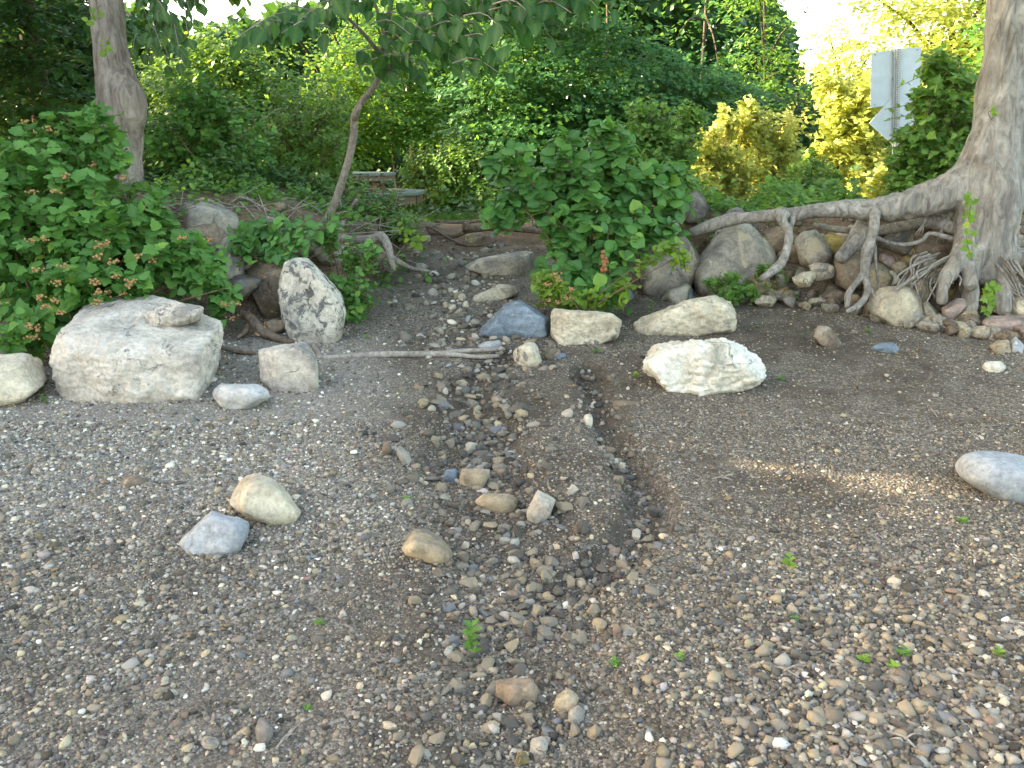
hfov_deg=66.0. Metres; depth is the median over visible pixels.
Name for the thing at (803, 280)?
bank stone
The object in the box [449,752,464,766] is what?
pebble
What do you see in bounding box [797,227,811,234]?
rubble stone
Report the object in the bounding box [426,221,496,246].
path root
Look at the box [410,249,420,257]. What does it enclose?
path stone
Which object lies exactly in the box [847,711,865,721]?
pebble
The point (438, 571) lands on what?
pebble
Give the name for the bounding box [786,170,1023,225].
edge weeds
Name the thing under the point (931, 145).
bush
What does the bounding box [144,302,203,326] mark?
stone slab
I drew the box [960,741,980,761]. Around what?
pebble
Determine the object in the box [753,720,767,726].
pebble
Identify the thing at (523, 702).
pebble
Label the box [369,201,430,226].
bank grass
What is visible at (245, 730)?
olive stone
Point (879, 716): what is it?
pebble
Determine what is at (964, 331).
rubble stone
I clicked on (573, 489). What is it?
pebble
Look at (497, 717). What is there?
pebble
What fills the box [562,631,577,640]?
pebble
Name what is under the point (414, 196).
picnic table
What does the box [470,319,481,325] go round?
path stone
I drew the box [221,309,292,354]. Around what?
dead root
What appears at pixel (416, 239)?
young plant
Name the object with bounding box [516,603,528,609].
pebble
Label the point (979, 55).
edge tree
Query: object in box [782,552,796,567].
seedling
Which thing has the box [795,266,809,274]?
rubble stone
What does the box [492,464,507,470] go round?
pebble
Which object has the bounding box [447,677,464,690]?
pebble
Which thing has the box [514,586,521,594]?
pebble
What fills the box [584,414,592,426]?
white chip
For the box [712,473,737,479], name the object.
twig
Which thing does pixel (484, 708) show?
pebble
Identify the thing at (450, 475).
channel stone
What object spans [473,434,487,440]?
pebble
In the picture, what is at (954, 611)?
pebble
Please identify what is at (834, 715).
pebble
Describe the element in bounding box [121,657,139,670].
pebble
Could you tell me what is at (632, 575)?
pebble
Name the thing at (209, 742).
flat stone
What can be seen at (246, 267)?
stone
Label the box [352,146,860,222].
back undergrowth
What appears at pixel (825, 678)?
pebble
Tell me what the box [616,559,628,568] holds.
pebble
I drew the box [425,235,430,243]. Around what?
path stone
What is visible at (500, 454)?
pebble
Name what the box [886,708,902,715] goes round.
pebble
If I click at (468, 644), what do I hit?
seedling
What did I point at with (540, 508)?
channel stone
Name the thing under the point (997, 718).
pebble
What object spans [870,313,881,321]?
rubble stone
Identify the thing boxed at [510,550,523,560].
pebble
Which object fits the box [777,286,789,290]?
rubble stone
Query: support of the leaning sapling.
on the ground at (852, 357)
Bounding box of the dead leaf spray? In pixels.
[600,250,608,273]
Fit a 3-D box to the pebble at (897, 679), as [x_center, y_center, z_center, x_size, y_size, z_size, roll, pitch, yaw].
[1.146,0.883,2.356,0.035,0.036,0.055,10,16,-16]
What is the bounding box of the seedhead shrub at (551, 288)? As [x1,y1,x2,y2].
[530,236,691,318]
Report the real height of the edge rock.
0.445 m
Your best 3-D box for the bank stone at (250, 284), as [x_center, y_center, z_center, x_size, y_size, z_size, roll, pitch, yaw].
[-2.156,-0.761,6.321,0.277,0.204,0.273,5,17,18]
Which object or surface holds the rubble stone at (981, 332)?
on the ground at (852, 357)
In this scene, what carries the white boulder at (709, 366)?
on the ground at (852, 357)
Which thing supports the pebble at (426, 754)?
on the ground at (852, 357)
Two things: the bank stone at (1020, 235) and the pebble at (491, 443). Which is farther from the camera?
the bank stone at (1020, 235)
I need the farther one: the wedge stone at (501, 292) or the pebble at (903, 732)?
the wedge stone at (501, 292)
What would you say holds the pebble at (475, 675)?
on the ground at (852, 357)
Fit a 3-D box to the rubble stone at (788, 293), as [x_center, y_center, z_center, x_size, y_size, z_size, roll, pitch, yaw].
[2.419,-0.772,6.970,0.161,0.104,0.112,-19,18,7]
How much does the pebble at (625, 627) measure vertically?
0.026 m
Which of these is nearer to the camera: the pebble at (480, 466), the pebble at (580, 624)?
the pebble at (580, 624)
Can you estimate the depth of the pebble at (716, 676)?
2.35 m
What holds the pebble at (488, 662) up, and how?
on the ground at (852, 357)
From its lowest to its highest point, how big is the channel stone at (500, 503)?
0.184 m
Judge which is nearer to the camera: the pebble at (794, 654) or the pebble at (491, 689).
the pebble at (491, 689)
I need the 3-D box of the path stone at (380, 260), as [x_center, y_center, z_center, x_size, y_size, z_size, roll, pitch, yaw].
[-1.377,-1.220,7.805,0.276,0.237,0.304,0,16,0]
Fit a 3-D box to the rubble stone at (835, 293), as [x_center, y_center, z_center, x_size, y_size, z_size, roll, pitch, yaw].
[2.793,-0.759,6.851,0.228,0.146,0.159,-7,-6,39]
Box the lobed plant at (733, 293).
[701,262,773,305]
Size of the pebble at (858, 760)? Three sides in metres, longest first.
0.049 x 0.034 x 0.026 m
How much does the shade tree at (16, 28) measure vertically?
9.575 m
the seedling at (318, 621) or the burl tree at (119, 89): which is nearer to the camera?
the seedling at (318, 621)
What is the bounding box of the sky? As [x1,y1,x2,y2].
[86,0,984,155]
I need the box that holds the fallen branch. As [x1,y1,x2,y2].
[311,342,504,358]
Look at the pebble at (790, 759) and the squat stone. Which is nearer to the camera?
the pebble at (790, 759)
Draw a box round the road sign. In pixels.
[869,46,921,153]
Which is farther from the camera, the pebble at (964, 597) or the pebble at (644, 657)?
the pebble at (964, 597)
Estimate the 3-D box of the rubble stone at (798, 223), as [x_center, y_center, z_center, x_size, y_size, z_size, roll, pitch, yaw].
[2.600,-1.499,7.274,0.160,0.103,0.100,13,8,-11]
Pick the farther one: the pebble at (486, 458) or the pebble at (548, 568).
the pebble at (486, 458)
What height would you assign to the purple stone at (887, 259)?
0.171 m
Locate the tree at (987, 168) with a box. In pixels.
[689,0,1023,315]
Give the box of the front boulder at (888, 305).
[867,285,923,325]
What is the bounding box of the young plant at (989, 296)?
[978,280,1002,317]
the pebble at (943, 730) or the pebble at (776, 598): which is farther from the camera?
the pebble at (776, 598)
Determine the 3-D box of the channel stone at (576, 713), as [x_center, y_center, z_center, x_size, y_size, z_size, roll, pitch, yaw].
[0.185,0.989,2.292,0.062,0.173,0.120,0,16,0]
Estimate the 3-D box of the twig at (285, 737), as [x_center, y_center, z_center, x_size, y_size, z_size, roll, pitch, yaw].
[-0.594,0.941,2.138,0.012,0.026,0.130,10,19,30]
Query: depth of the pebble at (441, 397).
4.77 m
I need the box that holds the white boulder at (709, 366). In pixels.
[642,337,766,395]
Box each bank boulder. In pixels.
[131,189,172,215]
[181,197,238,234]
[218,236,244,280]
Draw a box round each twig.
[275,717,310,749]
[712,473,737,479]
[770,664,806,677]
[891,732,922,748]
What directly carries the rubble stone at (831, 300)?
on the ground at (852, 357)
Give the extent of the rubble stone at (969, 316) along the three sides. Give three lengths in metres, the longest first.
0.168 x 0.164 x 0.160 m
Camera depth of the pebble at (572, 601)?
2.82 m
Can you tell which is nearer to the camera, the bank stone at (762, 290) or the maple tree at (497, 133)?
the bank stone at (762, 290)
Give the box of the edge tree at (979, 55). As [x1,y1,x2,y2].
[944,0,985,98]
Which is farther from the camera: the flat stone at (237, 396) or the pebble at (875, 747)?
the flat stone at (237, 396)
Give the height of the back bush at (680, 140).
1.310 m
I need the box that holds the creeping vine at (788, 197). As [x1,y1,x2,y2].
[681,173,868,297]
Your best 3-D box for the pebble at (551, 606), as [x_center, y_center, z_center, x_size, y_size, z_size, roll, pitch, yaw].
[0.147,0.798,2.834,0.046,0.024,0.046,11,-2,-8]
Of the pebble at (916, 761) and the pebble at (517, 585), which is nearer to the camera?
the pebble at (916, 761)
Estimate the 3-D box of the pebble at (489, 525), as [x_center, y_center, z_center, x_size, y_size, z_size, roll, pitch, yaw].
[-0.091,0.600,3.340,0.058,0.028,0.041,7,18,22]
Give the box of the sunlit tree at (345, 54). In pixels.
[235,5,412,182]
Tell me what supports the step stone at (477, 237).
on the ground at (852, 357)
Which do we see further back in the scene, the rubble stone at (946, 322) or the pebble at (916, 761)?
the rubble stone at (946, 322)
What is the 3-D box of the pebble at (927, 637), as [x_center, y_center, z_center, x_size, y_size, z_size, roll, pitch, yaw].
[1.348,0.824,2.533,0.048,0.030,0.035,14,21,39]
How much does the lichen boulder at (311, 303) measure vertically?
0.780 m
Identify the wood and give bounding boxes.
[0,0,983,186]
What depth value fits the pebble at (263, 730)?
2.11 m
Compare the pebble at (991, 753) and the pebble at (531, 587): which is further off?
the pebble at (531, 587)
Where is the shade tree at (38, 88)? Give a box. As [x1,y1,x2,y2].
[0,0,163,151]
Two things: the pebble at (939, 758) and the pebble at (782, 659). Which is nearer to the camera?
the pebble at (939, 758)
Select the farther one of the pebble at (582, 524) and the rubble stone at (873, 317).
the rubble stone at (873, 317)
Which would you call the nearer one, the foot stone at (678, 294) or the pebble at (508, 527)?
the pebble at (508, 527)
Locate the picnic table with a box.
[315,172,425,205]
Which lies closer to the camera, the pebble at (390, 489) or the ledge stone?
the pebble at (390, 489)
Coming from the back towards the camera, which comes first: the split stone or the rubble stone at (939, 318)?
the rubble stone at (939, 318)
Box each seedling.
[37,393,48,402]
[303,704,312,709]
[313,618,323,624]
[461,619,481,659]
[609,655,621,666]
[673,651,684,659]
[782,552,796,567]
[856,653,870,661]
[886,659,900,668]
[895,644,912,656]
[956,516,968,522]
[991,644,1005,656]
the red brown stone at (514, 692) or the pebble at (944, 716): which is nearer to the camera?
the pebble at (944, 716)
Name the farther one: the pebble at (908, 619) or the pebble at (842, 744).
the pebble at (908, 619)
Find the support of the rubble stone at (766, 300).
on the ground at (852, 357)
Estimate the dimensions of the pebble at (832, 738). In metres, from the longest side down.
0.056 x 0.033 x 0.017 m
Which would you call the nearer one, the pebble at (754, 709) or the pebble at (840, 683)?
the pebble at (754, 709)
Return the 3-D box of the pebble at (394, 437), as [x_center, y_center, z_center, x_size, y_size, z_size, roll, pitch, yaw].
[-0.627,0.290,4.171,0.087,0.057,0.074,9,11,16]
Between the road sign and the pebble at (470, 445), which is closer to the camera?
the pebble at (470, 445)
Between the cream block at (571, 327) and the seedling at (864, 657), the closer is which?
the seedling at (864, 657)
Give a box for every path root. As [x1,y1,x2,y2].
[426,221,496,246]
[429,222,542,238]
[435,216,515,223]
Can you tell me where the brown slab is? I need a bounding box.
[613,400,640,406]
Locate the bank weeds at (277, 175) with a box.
[11,138,468,272]
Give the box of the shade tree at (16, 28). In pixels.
[0,21,25,45]
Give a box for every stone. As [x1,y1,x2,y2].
[121,475,145,485]
[179,511,248,555]
[182,224,226,252]
[200,736,220,749]
[213,383,269,409]
[229,274,261,300]
[236,726,251,735]
[244,259,258,270]
[258,342,318,391]
[264,200,286,212]
[264,319,284,333]
[314,246,346,267]
[371,251,385,270]
[382,441,391,455]
[396,446,411,464]
[402,528,452,563]
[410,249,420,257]
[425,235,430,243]
[443,468,457,482]
[448,304,455,309]
[457,294,466,300]
[459,468,489,489]
[462,301,468,306]
[465,232,484,242]
[465,251,535,275]
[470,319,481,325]
[473,284,517,301]
[475,493,517,513]
[478,340,501,347]
[494,677,540,707]
[513,342,541,366]
[515,752,529,764]
[526,490,555,524]
[529,221,539,227]
[530,736,547,754]
[553,689,578,711]
[554,353,566,359]
[567,705,584,724]
[661,283,691,302]
[689,288,692,298]
[725,207,759,230]
[745,276,770,293]
[754,295,776,306]
[761,226,783,253]
[761,288,781,297]
[770,280,777,288]
[775,272,788,286]
[777,244,799,264]
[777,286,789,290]
[780,290,793,296]
[783,297,795,307]
[784,271,795,282]
[792,271,816,287]
[794,221,801,226]
[794,290,799,296]
[795,230,831,268]
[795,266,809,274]
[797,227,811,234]
[798,301,810,310]
[807,289,816,298]
[808,297,821,305]
[809,263,834,281]
[814,325,841,347]
[821,289,844,301]
[821,304,839,312]
[824,232,842,253]
[825,283,840,290]
[825,297,836,303]
[833,251,861,289]
[836,233,847,243]
[850,293,859,305]
[850,308,860,314]
[863,263,893,297]
[864,301,869,314]
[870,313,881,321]
[871,342,899,352]
[878,222,915,256]
[879,251,894,267]
[889,270,899,285]
[890,261,908,275]
[902,248,916,264]
[903,320,910,328]
[908,259,923,269]
[909,321,915,327]
[914,233,952,259]
[916,279,932,302]
[916,320,939,332]
[917,256,939,270]
[922,301,938,316]
[928,268,957,285]
[929,314,944,327]
[940,238,950,242]
[942,298,966,319]
[943,319,957,326]
[944,326,957,335]
[948,287,953,299]
[955,310,978,319]
[956,313,979,324]
[956,323,971,337]
[966,320,976,327]
[970,326,990,339]
[982,361,1005,372]
[987,325,1001,340]
[990,340,1010,353]
[992,330,1018,340]
[1010,336,1023,352]
[1011,296,1023,315]
[1013,323,1023,340]
[1017,225,1023,245]
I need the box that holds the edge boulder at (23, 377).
[0,353,46,406]
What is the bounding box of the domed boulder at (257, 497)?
[230,473,300,525]
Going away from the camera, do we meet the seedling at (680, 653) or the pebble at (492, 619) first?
the seedling at (680, 653)
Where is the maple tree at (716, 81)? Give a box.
[618,0,788,151]
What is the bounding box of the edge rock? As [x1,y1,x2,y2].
[955,451,1023,502]
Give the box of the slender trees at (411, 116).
[335,0,481,187]
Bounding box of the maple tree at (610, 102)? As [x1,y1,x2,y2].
[510,0,713,167]
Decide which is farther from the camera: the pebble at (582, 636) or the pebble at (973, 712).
the pebble at (582, 636)
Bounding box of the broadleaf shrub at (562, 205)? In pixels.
[478,116,694,317]
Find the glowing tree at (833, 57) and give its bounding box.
[786,9,908,165]
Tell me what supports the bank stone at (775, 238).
on the ground at (852, 357)
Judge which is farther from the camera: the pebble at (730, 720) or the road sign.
the road sign
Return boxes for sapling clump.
[320,220,382,323]
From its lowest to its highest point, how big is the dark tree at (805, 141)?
2.785 m
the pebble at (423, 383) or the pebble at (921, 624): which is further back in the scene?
the pebble at (423, 383)
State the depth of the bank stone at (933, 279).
6.58 m
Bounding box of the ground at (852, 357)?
[0,161,1023,767]
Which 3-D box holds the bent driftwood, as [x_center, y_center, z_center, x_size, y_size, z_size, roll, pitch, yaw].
[-1.362,-1.237,7.450,1.205,0.428,0.423,-7,18,-23]
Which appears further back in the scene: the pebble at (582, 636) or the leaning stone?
the leaning stone
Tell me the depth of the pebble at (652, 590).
2.79 m
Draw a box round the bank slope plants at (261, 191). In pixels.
[3,157,446,312]
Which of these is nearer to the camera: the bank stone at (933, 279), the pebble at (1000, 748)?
the pebble at (1000, 748)
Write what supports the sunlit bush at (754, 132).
on the ground at (852, 357)
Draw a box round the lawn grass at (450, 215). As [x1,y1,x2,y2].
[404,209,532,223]
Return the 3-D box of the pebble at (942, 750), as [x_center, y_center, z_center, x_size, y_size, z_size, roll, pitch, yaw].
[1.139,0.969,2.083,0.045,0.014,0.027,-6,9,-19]
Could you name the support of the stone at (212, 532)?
on the ground at (852, 357)
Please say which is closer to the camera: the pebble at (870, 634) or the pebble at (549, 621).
the pebble at (870, 634)
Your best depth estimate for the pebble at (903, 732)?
2.13 m
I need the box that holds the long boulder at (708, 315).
[633,295,736,335]
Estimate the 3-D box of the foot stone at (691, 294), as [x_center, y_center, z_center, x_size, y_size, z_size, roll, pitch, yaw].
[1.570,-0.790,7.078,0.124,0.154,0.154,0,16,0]
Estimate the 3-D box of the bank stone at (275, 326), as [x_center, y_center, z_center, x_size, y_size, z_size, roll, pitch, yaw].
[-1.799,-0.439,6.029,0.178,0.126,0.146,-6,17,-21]
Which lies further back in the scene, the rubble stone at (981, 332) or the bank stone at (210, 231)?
the bank stone at (210, 231)
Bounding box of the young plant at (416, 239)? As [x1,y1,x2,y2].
[391,222,427,250]
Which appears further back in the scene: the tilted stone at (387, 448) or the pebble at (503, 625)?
the tilted stone at (387, 448)
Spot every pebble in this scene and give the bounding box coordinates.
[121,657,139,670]
[229,635,245,643]
[255,717,272,745]
[325,753,340,762]
[386,434,399,441]
[386,484,395,493]
[405,473,419,482]
[408,596,421,604]
[408,745,424,766]
[418,381,427,386]
[419,399,427,407]
[423,749,430,759]
[428,731,444,743]
[430,399,442,404]
[431,435,439,446]
[433,566,444,576]
[435,401,449,408]
[435,482,447,490]
[437,381,444,391]
[437,395,446,401]
[440,686,452,695]
[442,603,455,612]
[444,520,453,526]
[445,438,454,448]
[446,651,462,662]
[447,502,459,508]
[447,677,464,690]
[449,410,462,416]
[449,634,460,643]
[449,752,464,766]
[454,561,469,568]
[458,551,468,562]
[458,552,467,562]
[459,449,468,458]
[459,457,468,466]
[459,579,473,587]
[461,401,470,406]
[461,541,469,549]
[465,394,475,399]
[465,442,477,450]
[465,587,479,593]
[467,398,478,407]
[469,520,480,531]
[469,577,478,587]
[469,672,485,678]
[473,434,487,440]
[473,704,489,713]
[474,414,484,418]
[474,450,487,456]
[474,463,484,468]
[474,505,482,512]
[476,373,490,380]
[476,444,483,449]
[476,637,488,646]
[478,608,489,617]
[479,692,491,706]
[480,508,489,514]
[480,656,494,671]
[481,456,493,462]
[481,720,499,732]
[483,522,497,528]
[483,563,493,568]
[484,440,498,445]
[484,463,493,469]
[485,402,492,410]
[485,557,498,564]
[485,615,497,623]
[485,680,495,696]
[487,481,498,489]
[489,425,502,433]
[492,367,505,374]
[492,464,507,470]
[492,712,501,722]
[493,457,505,463]
[493,612,503,621]
[496,452,504,456]
[497,523,511,530]
[497,623,507,627]
[498,373,506,377]
[499,413,511,418]
[499,537,510,544]
[499,716,520,729]
[501,593,510,599]
[504,410,512,418]
[504,638,518,652]
[506,596,519,600]
[506,733,518,745]
[507,556,519,563]
[507,590,517,601]
[507,659,524,666]
[508,403,522,413]
[508,579,518,589]
[509,373,517,379]
[509,612,525,620]
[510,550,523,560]
[510,617,522,627]
[511,662,525,676]
[513,582,521,589]
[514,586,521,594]
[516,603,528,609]
[521,699,527,706]
[522,599,534,606]
[523,713,534,725]
[524,620,534,634]
[525,700,535,710]
[526,421,539,426]
[526,547,537,556]
[526,582,536,591]
[528,711,537,720]
[530,558,543,567]
[531,604,543,616]
[536,565,552,575]
[537,625,553,639]
[540,605,546,615]
[540,616,558,627]
[541,460,551,471]
[541,570,551,582]
[541,727,554,736]
[542,591,553,602]
[544,556,559,567]
[544,736,550,745]
[547,603,558,608]
[550,608,562,616]
[555,502,572,512]
[555,524,566,530]
[555,672,563,679]
[557,613,566,618]
[561,408,572,416]
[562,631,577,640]
[563,632,578,645]
[566,597,576,606]
[567,484,578,494]
[567,575,574,587]
[570,722,579,735]
[571,619,585,630]
[576,630,587,643]
[577,497,588,506]
[579,521,588,531]
[580,595,590,602]
[582,568,592,578]
[586,724,601,739]
[587,603,599,614]
[592,618,606,631]
[596,563,607,571]
[602,574,612,585]
[613,622,621,636]
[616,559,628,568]
[617,462,625,469]
[621,568,628,574]
[621,625,636,635]
[627,571,638,580]
[632,528,640,540]
[638,557,651,565]
[638,653,649,661]
[642,535,654,541]
[645,585,659,595]
[647,505,659,517]
[652,541,663,548]
[655,757,671,767]
[707,671,721,682]
[723,716,736,725]
[724,668,737,679]
[728,741,744,757]
[729,593,743,603]
[736,717,749,729]
[744,638,754,647]
[747,704,760,713]
[747,721,758,736]
[748,756,763,766]
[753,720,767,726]
[755,643,770,656]
[762,735,774,747]
[769,594,781,603]
[770,717,788,730]
[772,737,790,749]
[773,652,791,666]
[784,754,796,764]
[788,711,807,722]
[789,648,801,659]
[795,598,804,606]
[798,718,809,729]
[806,710,825,727]
[807,748,820,758]
[813,706,826,723]
[820,638,832,647]
[820,688,835,699]
[822,647,831,653]
[823,675,830,687]
[823,708,842,722]
[825,628,837,636]
[825,735,845,743]
[827,679,846,690]
[829,685,843,694]
[830,641,840,649]
[836,697,845,707]
[839,738,848,752]
[844,655,861,666]
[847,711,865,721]
[850,692,867,702]
[853,756,866,766]
[856,629,869,638]
[861,710,870,715]
[863,630,873,640]
[863,744,882,753]
[865,680,884,690]
[865,734,879,741]
[867,711,884,724]
[870,744,879,755]
[874,738,895,750]
[874,757,885,763]
[879,632,893,643]
[885,644,901,654]
[886,673,903,684]
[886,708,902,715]
[889,719,907,727]
[889,738,902,748]
[894,729,906,739]
[895,667,909,680]
[897,699,916,716]
[898,675,909,686]
[901,614,915,623]
[909,757,923,766]
[911,699,928,706]
[912,620,927,627]
[912,654,923,664]
[916,755,929,767]
[917,743,932,757]
[920,684,938,696]
[924,634,937,644]
[925,673,940,683]
[926,712,935,723]
[932,720,943,728]
[933,753,951,764]
[934,725,955,737]
[934,746,949,753]
[935,709,951,721]
[936,672,952,680]
[942,637,955,649]
[944,588,960,593]
[947,609,962,614]
[948,716,959,724]
[955,593,971,600]
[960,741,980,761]
[965,706,983,719]
[966,673,984,679]
[969,646,982,655]
[969,684,985,697]
[974,738,988,748]
[975,612,987,620]
[982,730,998,744]
[983,680,993,686]
[983,716,996,724]
[987,633,1002,641]
[987,708,1000,714]
[987,715,1001,724]
[988,749,995,758]
[993,684,1002,694]
[993,745,1008,751]
[993,753,1004,764]
[998,696,1009,706]
[1002,634,1019,639]
[1005,752,1022,765]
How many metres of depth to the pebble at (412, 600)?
2.74 m
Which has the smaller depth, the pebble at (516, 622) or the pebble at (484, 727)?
the pebble at (484, 727)
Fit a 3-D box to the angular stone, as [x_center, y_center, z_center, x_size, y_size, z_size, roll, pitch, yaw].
[-1.419,-0.073,5.052,0.411,0.423,0.377,0,16,0]
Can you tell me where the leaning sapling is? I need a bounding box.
[229,0,619,230]
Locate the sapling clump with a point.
(348, 287)
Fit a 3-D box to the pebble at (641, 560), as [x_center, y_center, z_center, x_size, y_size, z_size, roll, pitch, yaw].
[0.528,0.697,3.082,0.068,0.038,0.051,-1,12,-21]
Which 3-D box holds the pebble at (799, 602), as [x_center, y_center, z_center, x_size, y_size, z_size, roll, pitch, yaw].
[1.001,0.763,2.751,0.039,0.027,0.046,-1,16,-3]
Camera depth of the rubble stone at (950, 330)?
5.98 m
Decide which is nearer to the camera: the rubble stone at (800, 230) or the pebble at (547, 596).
the pebble at (547, 596)
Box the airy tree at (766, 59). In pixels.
[696,0,820,120]
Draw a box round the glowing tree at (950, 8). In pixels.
[837,0,985,142]
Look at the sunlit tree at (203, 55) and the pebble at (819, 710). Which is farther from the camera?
the sunlit tree at (203, 55)
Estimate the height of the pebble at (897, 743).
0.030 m
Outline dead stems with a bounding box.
[113,185,456,272]
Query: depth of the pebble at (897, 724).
2.16 m
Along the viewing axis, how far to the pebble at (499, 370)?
5.32 m
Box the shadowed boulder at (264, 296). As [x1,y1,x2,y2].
[246,254,281,318]
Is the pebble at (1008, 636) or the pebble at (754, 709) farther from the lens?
the pebble at (1008, 636)
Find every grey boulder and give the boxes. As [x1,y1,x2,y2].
[629,213,699,295]
[693,223,776,299]
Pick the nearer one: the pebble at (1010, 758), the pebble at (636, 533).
the pebble at (1010, 758)
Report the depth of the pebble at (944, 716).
2.19 m
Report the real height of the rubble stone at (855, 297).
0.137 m
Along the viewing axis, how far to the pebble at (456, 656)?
2.48 m
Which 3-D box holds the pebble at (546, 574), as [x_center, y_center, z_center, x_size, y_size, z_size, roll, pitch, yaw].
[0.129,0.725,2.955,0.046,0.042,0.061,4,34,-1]
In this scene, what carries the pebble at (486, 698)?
on the ground at (852, 357)
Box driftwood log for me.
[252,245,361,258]
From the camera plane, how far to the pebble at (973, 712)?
2.20 m
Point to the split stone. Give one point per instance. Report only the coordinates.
(825, 336)
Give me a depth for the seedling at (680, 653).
2.44 m
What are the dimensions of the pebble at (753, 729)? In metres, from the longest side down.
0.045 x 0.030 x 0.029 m
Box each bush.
[142,111,175,176]
[143,64,282,185]
[243,75,359,197]
[335,175,424,257]
[396,132,496,211]
[604,96,712,204]
[688,102,763,201]
[728,94,814,200]
[764,146,845,200]
[802,59,902,198]
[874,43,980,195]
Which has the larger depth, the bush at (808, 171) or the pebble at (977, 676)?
the bush at (808, 171)
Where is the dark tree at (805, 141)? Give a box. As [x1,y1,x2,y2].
[737,71,863,185]
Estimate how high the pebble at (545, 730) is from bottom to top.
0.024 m
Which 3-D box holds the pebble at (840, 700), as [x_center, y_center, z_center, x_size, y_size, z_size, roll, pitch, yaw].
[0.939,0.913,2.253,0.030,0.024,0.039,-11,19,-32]
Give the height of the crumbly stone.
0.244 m
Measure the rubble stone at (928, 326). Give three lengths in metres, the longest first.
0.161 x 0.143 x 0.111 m
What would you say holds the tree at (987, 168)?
on the ground at (852, 357)
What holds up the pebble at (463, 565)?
on the ground at (852, 357)
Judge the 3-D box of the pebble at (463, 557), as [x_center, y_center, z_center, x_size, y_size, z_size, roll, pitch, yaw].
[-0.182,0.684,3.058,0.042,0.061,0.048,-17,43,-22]
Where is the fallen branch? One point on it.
(459, 353)
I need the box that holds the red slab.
[981,315,1023,331]
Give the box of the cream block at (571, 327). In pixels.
[550,308,621,345]
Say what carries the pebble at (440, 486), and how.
on the ground at (852, 357)
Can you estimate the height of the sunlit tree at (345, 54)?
4.220 m
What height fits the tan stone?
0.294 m
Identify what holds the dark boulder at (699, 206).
on the ground at (852, 357)
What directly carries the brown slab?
on the ground at (852, 357)
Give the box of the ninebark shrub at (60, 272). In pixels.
[0,98,242,364]
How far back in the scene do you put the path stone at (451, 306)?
6.74 m
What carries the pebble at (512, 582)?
on the ground at (852, 357)
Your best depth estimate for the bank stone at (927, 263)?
6.68 m
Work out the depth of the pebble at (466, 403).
4.79 m
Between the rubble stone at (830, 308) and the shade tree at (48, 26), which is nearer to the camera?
the rubble stone at (830, 308)
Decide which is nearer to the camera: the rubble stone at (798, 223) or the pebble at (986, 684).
the pebble at (986, 684)
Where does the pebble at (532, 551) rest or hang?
on the ground at (852, 357)
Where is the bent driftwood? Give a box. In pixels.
[338,232,430,272]
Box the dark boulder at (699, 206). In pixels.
[684,190,709,223]
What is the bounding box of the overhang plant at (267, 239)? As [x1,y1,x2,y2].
[225,204,340,270]
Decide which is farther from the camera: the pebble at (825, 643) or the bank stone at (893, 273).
the bank stone at (893, 273)
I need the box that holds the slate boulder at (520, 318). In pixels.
[480,300,550,337]
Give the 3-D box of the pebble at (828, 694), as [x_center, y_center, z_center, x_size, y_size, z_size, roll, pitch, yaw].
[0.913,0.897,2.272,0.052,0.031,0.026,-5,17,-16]
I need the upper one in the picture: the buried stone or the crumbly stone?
the crumbly stone
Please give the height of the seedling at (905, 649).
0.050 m
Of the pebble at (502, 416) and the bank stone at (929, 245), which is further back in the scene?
the bank stone at (929, 245)
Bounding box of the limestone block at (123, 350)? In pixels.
[49,295,223,403]
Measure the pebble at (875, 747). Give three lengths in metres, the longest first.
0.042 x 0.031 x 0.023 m
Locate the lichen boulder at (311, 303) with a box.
[278,258,345,343]
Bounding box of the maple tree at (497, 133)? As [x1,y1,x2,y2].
[425,0,612,195]
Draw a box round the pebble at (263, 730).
[255,717,272,745]
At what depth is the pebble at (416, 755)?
2.06 m
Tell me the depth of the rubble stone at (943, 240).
6.62 m
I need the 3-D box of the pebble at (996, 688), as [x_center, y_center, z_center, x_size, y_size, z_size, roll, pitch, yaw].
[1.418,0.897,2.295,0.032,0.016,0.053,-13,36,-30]
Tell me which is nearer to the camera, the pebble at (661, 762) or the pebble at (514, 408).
the pebble at (661, 762)
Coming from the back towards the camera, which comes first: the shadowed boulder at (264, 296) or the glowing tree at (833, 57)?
the glowing tree at (833, 57)
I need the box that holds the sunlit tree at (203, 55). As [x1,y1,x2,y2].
[128,20,323,152]
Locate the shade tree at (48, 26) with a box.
[0,0,85,94]
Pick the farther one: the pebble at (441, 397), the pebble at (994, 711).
the pebble at (441, 397)
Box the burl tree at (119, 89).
[88,0,250,191]
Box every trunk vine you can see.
[82,5,103,27]
[99,36,112,56]
[959,190,979,260]
[988,105,998,119]

